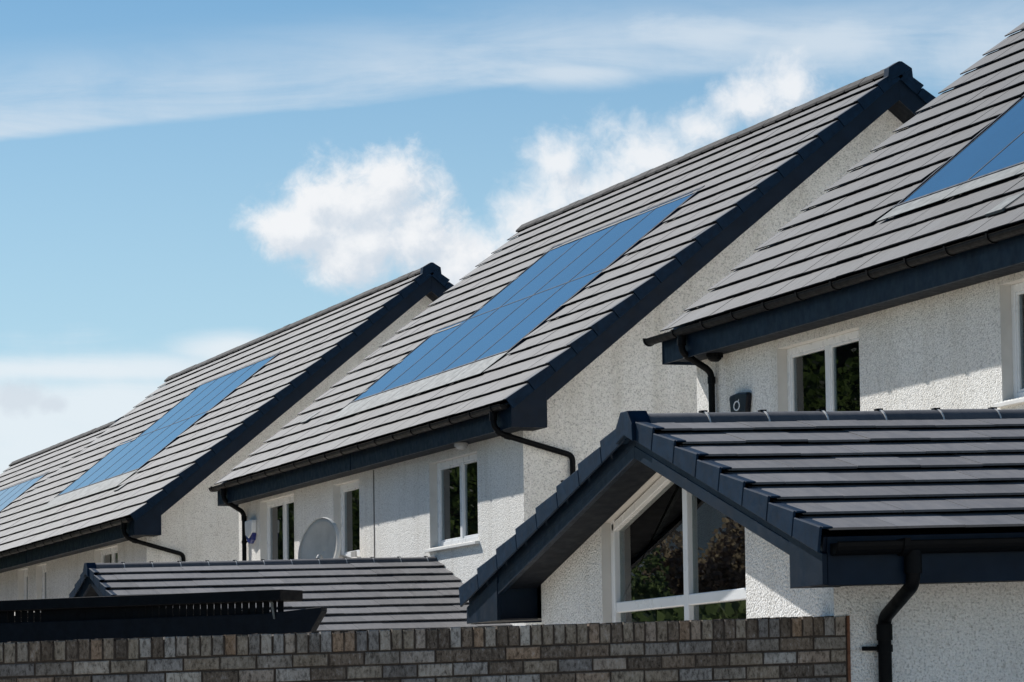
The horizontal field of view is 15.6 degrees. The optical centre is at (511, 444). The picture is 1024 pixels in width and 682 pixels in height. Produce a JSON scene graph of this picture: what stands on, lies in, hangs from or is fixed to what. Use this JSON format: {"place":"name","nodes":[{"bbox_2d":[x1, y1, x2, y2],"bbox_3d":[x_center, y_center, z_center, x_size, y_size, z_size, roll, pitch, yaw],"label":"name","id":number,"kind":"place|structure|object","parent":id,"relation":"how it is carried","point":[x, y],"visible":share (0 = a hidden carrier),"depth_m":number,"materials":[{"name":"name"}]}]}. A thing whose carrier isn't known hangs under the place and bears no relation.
{"place":"outdoors","nodes":[
{"label":"outdoors","id":0,"kind":"place"},
{"bbox_2d":[0,417,122,515],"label":"house","id":1,"kind":"structure","parent":0,"point":[20,478],"depth_m":85.84,"materials":[{"name":"grey tile"}]},
{"bbox_2d":[0,262,453,615],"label":"house","id":2,"kind":"structure","parent":0,"point":[136,483],"depth_m":63.52,"materials":[{"name":"grey tile"}]},
{"bbox_2d":[24,569,27,599],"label":"window","id":3,"kind":"structure","parent":2,"relation":"in","point":[25,571],"depth_m":70.41,"materials":[{"name":"white plastic"}]},
{"bbox_2d":[42,565,45,598],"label":"window","id":4,"kind":"structure","parent":2,"relation":"in","point":[43,566],"depth_m":68.70,"materials":[{"name":"white plastic"}]},
{"bbox_2d":[101,546,117,562],"bbox_3d":[-6.716,2.259,62.910,0.320,1.145,1.970,1,-5,-18],"label":"window","id":5,"kind":"structure","parent":2,"relation":"in","point":[110,555],"depth_m":63.21,"materials":[{"name":"white plastic"}]},
{"bbox_2d":[0,0,1023,473],"label":"sky","id":6,"kind":"structure","parent":0,"point":[184,184],"materials":[{"name":"blue"}]},
{"bbox_2d":[643,22,1023,412],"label":"house","id":7,"kind":"structure","parent":0,"point":[889,275],"depth_m":34.61,"materials":[{"name":"grey tile"}]},
{"bbox_2d":[706,353,722,361],"bbox_3d":[2.024,-0.866,37.388,0.167,0.085,0.170,1,-5,-18],"label":"eaves lamp","id":8,"kind":"object","parent":7,"relation":"attached to","point":[714,357],"visible":1,"depth_m":37.33,"materials":[{"name":"black plastic"}]},
{"bbox_2d":[729,392,751,411],"bbox_3d":[2.253,-0.335,36.955,0.065,0.354,0.474,1,-5,-18],"label":"alarm box","id":9,"kind":"object","parent":7,"relation":"attached to","point":[740,402],"visible":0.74,"depth_m":36.87,"materials":[{"name":"black plastic"}]},
{"bbox_2d":[787,330,859,410],"bbox_3d":[2.951,-0.353,35.185,0.274,1.295,2.090,1,-5,-18],"label":"window","id":10,"kind":"structure","parent":7,"relation":"in","point":[822,374],"depth_m":35.26,"materials":[{"name":"white plastic"}]},
{"bbox_2d":[994,282,1023,407],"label":"window","id":11,"kind":"structure","parent":7,"relation":"in","point":[1017,290],"depth_m":31.35,"materials":[{"name":"white plastic"}]},
{"label":"paving","id":12,"kind":"structure","parent":0,"visible":0},
{"bbox_2d":[0,589,326,642],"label":"pergola","id":13,"kind":"object","parent":12,"relation":"on","point":[217,613],"visible":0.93,"depth_m":32.97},
{"bbox_2d":[69,556,511,631],"bbox_3d":[-3.070,3.260,46.278,4.468,3.769,6.387,1,-5,-18],"label":"extension","id":14,"kind":"object","parent":12,"relation":"on","point":[373,593],"visible":0.47,"depth_m":45.38,"materials":[{"name":"grey tile"}]},
{"bbox_2d":[0,615,850,681],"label":"brick garden wall","id":15,"kind":"structure","parent":12,"relation":"on","point":[794,649],"depth_m":18.05,"materials":[{"name":"brick"}]},
{"bbox_2d":[209,61,935,625],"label":"house","id":16,"kind":"structure","parent":12,"relation":"on","point":[527,365],"depth_m":46.87,"materials":[{"name":"grey tile"}]},
{"bbox_2d":[245,520,256,543],"bbox_3d":[-3.911,1.312,56.047,0.078,0.348,0.440,1,-5,-18],"label":"alarm box","id":17,"kind":"object","parent":16,"relation":"attached to","point":[250,529],"visible":1,"depth_m":55.91,"materials":[{"name":"white plastic"}]},
{"bbox_2d":[267,495,293,559],"bbox_3d":[-3.335,1.364,54.748,0.320,1.270,2.090,1,-5,-18],"label":"window","id":18,"kind":"structure","parent":16,"relation":"in","point":[280,512],"depth_m":55.05,"materials":[{"name":"white plastic"}]},
{"bbox_2d":[298,517,356,558],"bbox_3d":[-2.504,1.429,50.466,0.809,0.904,0.654,-1,-4,1],"label":"satellite dish","id":19,"kind":"object","parent":16,"relation":"attached to","point":[321,538],"visible":0.69,"depth_m":50.57,"materials":[{"name":"grey metal"}]},
{"bbox_2d":[340,481,360,557],"bbox_3d":[-2.161,1.057,51.142,0.320,1.190,1.420,1,-5,-18],"label":"window","id":20,"kind":"structure","parent":16,"relation":"in","point":[349,493],"depth_m":51.43,"materials":[{"name":"white plastic"}]},
{"bbox_2d":[425,454,478,552],"bbox_3d":[-0.629,0.723,46.436,0.320,1.225,2.120,1,-5,-18],"label":"window","id":21,"kind":"structure","parent":16,"relation":"in","point":[457,490],"depth_m":46.66,"materials":[{"name":"white plastic"}]},
{"bbox_2d":[454,442,467,449],"bbox_3d":[-0.619,0.025,45.526,0.167,0.085,0.170,1,-5,-18],"label":"eaves lamp","id":22,"kind":"object","parent":16,"relation":"attached to","point":[461,445],"visible":1,"depth_m":45.47,"materials":[{"name":"grey plastic"}]},
{"bbox_2d":[459,407,1023,681],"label":"extension","id":23,"kind":"object","parent":12,"relation":"on","point":[897,536],"visible":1,"depth_m":19.70,"materials":[{"name":"grey tile"}]},
{"bbox_2d":[610,476,745,622],"bbox_3d":[1.065,1.233,20.803,0.271,2.342,2.275,1,-5,-18],"label":"window","id":24,"kind":"structure","parent":23,"relation":"in","point":[675,556],"depth_m":20.98,"materials":[{"name":"white plastic"}]}
]}

